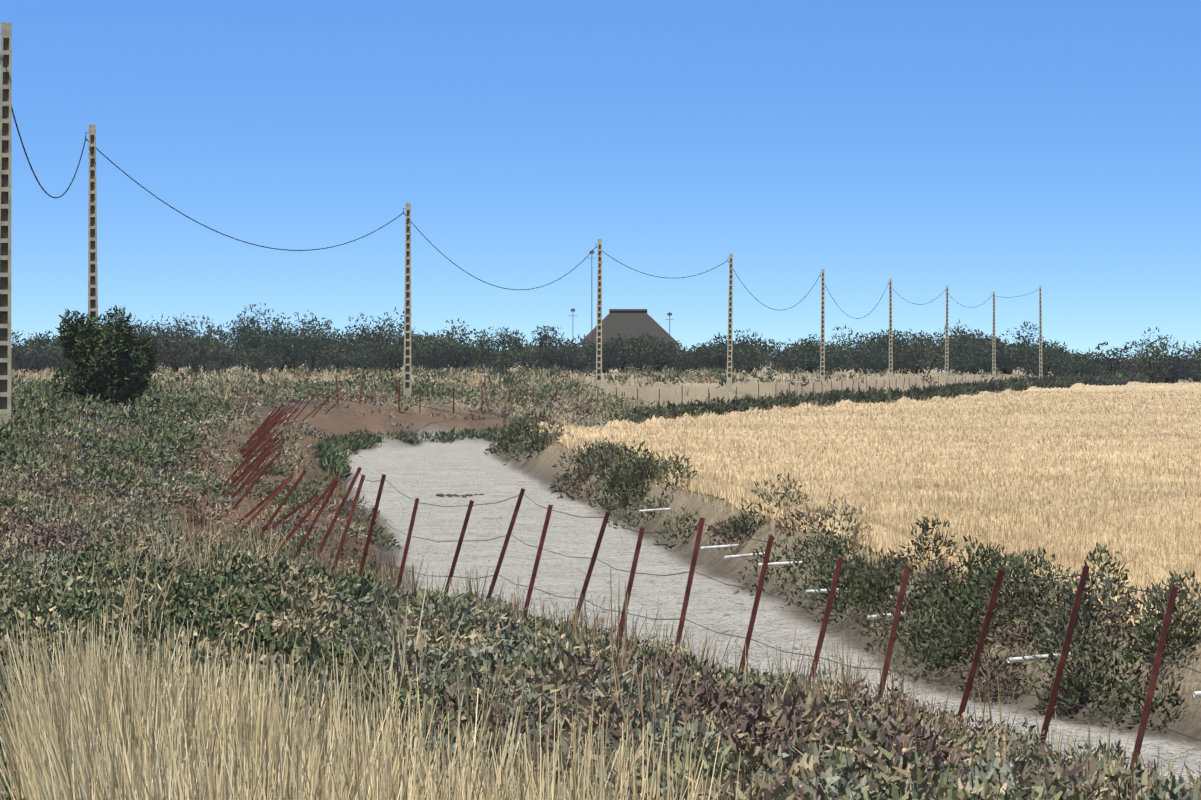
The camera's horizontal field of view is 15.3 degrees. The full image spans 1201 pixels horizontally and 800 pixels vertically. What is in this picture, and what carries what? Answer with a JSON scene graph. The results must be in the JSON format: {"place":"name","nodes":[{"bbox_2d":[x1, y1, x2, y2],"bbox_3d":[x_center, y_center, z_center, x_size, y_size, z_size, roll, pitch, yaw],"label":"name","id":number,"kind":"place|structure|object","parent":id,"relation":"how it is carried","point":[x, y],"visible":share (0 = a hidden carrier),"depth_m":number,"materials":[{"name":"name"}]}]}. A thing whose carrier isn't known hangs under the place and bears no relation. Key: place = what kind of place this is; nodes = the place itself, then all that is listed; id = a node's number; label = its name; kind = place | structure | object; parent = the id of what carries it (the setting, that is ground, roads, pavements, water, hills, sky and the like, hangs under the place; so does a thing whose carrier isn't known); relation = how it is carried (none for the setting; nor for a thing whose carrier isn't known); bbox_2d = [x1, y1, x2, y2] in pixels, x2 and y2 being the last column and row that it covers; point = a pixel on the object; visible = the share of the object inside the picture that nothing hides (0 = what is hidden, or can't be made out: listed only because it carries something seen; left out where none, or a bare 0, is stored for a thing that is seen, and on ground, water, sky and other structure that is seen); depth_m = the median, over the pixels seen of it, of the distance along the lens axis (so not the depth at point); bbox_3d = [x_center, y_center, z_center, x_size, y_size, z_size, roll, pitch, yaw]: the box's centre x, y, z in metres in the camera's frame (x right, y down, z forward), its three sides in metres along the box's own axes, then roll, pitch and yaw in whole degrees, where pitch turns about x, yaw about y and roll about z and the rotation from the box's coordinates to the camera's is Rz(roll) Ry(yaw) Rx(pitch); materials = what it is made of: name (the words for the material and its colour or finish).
{"place":"outdoors","nodes":[
{"label":"outdoors","id":0,"kind":"place"},
{"bbox_2d":[0,366,1200,799],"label":"dry grass","id":1,"kind":"structure","parent":0,"point":[106,732],"depth_m":12.29,"materials":[{"name":"plant"}]},
{"bbox_2d":[0,0,1200,359],"label":"sky","id":2,"kind":"structure","parent":0,"point":[976,149],"materials":[{"name":"blue"}]},
{"bbox_2d":[2,360,1200,798],"bbox_3d":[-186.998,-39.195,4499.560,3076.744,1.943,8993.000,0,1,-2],"label":"ground","id":3,"kind":"structure","parent":0,"point":[424,470],"depth_m":70.26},
{"bbox_2d":[0,22,11,425],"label":"pole","id":4,"kind":"object","parent":3,"relation":"on","point":[5,193],"visible":0.98,"depth_m":85.96,"materials":[{"name":"concrete"}]},
{"bbox_2d":[85,125,97,402],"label":"pole","id":5,"kind":"object","parent":3,"relation":"on","point":[92,262],"visible":0.73,"depth_m":129.37,"materials":[{"name":"concrete"}]},
{"bbox_2d":[49,305,161,406],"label":"lone bush","id":6,"kind":"object","parent":3,"relation":"on","point":[127,355],"depth_m":126.99,"materials":[{"name":"green plant"}]},
{"bbox_2d":[403,203,410,403],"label":"pole","id":7,"kind":"object","parent":3,"relation":"on","point":[407,349],"visible":0.92,"depth_m":180.56,"materials":[{"name":"concrete"}]},
{"bbox_2d":[436,464,506,497],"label":"bed debris","id":8,"kind":"object","parent":3,"relation":"on","point":[448,495],"visible":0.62,"depth_m":104.63,"materials":[{"name":"grey"}]},
{"bbox_2d":[596,239,601,393],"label":"pole","id":9,"kind":"object","parent":3,"relation":"on","point":[599,336],"visible":0.96,"depth_m":233.57,"materials":[{"name":"concrete"}]},
{"bbox_2d":[0,364,1200,799],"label":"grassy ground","id":10,"kind":"structure","parent":3,"relation":"on","point":[788,746],"depth_m":24.30,"materials":[{"name":"green plant"}]},
{"bbox_2d":[11,303,1200,383],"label":"tree line","id":11,"kind":"object","parent":3,"relation":"on","point":[977,355],"depth_m":453.89,"materials":[{"name":"green plant"}]},
{"bbox_2d":[568,251,673,371],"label":"light poles","id":12,"kind":"object","parent":3,"relation":"on","point":[669,314],"visible":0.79,"depth_m":470.12,"materials":[{"name":"silver metal"}]},
{"bbox_2d":[578,309,677,370],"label":"thatched hut","id":13,"kind":"object","parent":3,"relation":"on","point":[629,322],"visible":0.35,"depth_m":490.75,"materials":[{"name":"brown"}]},
{"bbox_2d":[222,371,1177,769],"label":"fence posts","id":14,"kind":"object","parent":3,"relation":"on","point":[260,433],"visible":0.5,"depth_m":42.08,"materials":[{"name":"brown metal"}]},
{"bbox_2d":[241,372,1200,740],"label":"fence wires","id":15,"kind":"object","parent":14,"relation":"attached to","point":[739,586],"visible":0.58,"depth_m":35.20,"materials":[{"name":"grey metal"}]},
{"bbox_2d":[726,254,732,391],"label":"pole","id":16,"kind":"object","parent":3,"relation":"on","point":[729,347],"visible":1,"depth_m":263.80,"materials":[{"name":"concrete"}]},
{"bbox_2d":[311,371,1200,729],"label":"bank bushes","id":17,"kind":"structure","parent":3,"relation":"on","point":[947,605],"depth_m":47.47,"materials":[{"name":"green plant"}]},
{"bbox_2d":[820,269,824,384],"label":"pole","id":18,"kind":"object","parent":3,"relation":"on","point":[822,362],"visible":1,"depth_m":313.23,"materials":[{"name":"concrete"}]},
{"bbox_2d":[888,279,892,379],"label":"pole","id":19,"kind":"object","parent":3,"relation":"on","point":[890,336],"visible":0.98,"depth_m":366.15,"materials":[{"name":"concrete"}]},
{"bbox_2d":[639,508,1200,696],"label":"drain pipes","id":20,"kind":"object","parent":3,"relation":"in","point":[1028,658],"visible":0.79,"depth_m":59.71,"materials":[{"name":"plastic"}]},
{"bbox_2d":[945,286,947,378],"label":"pole","id":21,"kind":"object","parent":3,"relation":"on","point":[946,353],"visible":0.96,"depth_m":402.18,"materials":[{"name":"concrete"}]},
{"bbox_2d":[992,291,995,378],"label":"pole","id":22,"kind":"object","parent":3,"relation":"on","point":[993,361],"visible":0.98,"depth_m":430.39,"materials":[{"name":"concrete"}]},
{"bbox_2d":[1038,286,1042,378],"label":"pole","id":23,"kind":"object","parent":3,"relation":"on","point":[1040,339],"visible":0.81,"depth_m":438.28,"materials":[{"name":"concrete"}]},
{"bbox_2d":[12,108,1036,318],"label":"power cable","id":24,"kind":"object","parent":23,"relation":"attached to","point":[373,231],"visible":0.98,"depth_m":162.53,"materials":[{"name":"black plastic"}]},
{"bbox_2d":[507,380,1200,639],"bbox_3d":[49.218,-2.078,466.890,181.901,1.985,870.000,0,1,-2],"label":"wheat field","id":25,"kind":"structure","parent":0,"point":[1182,386],"depth_m":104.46,"materials":[{"name":"beige plant"}]},
{"bbox_2d":[938,338,1001,372],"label":"shed","id":26,"kind":"structure","parent":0,"point":[978,338],"depth_m":504.94,"materials":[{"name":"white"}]}
]}

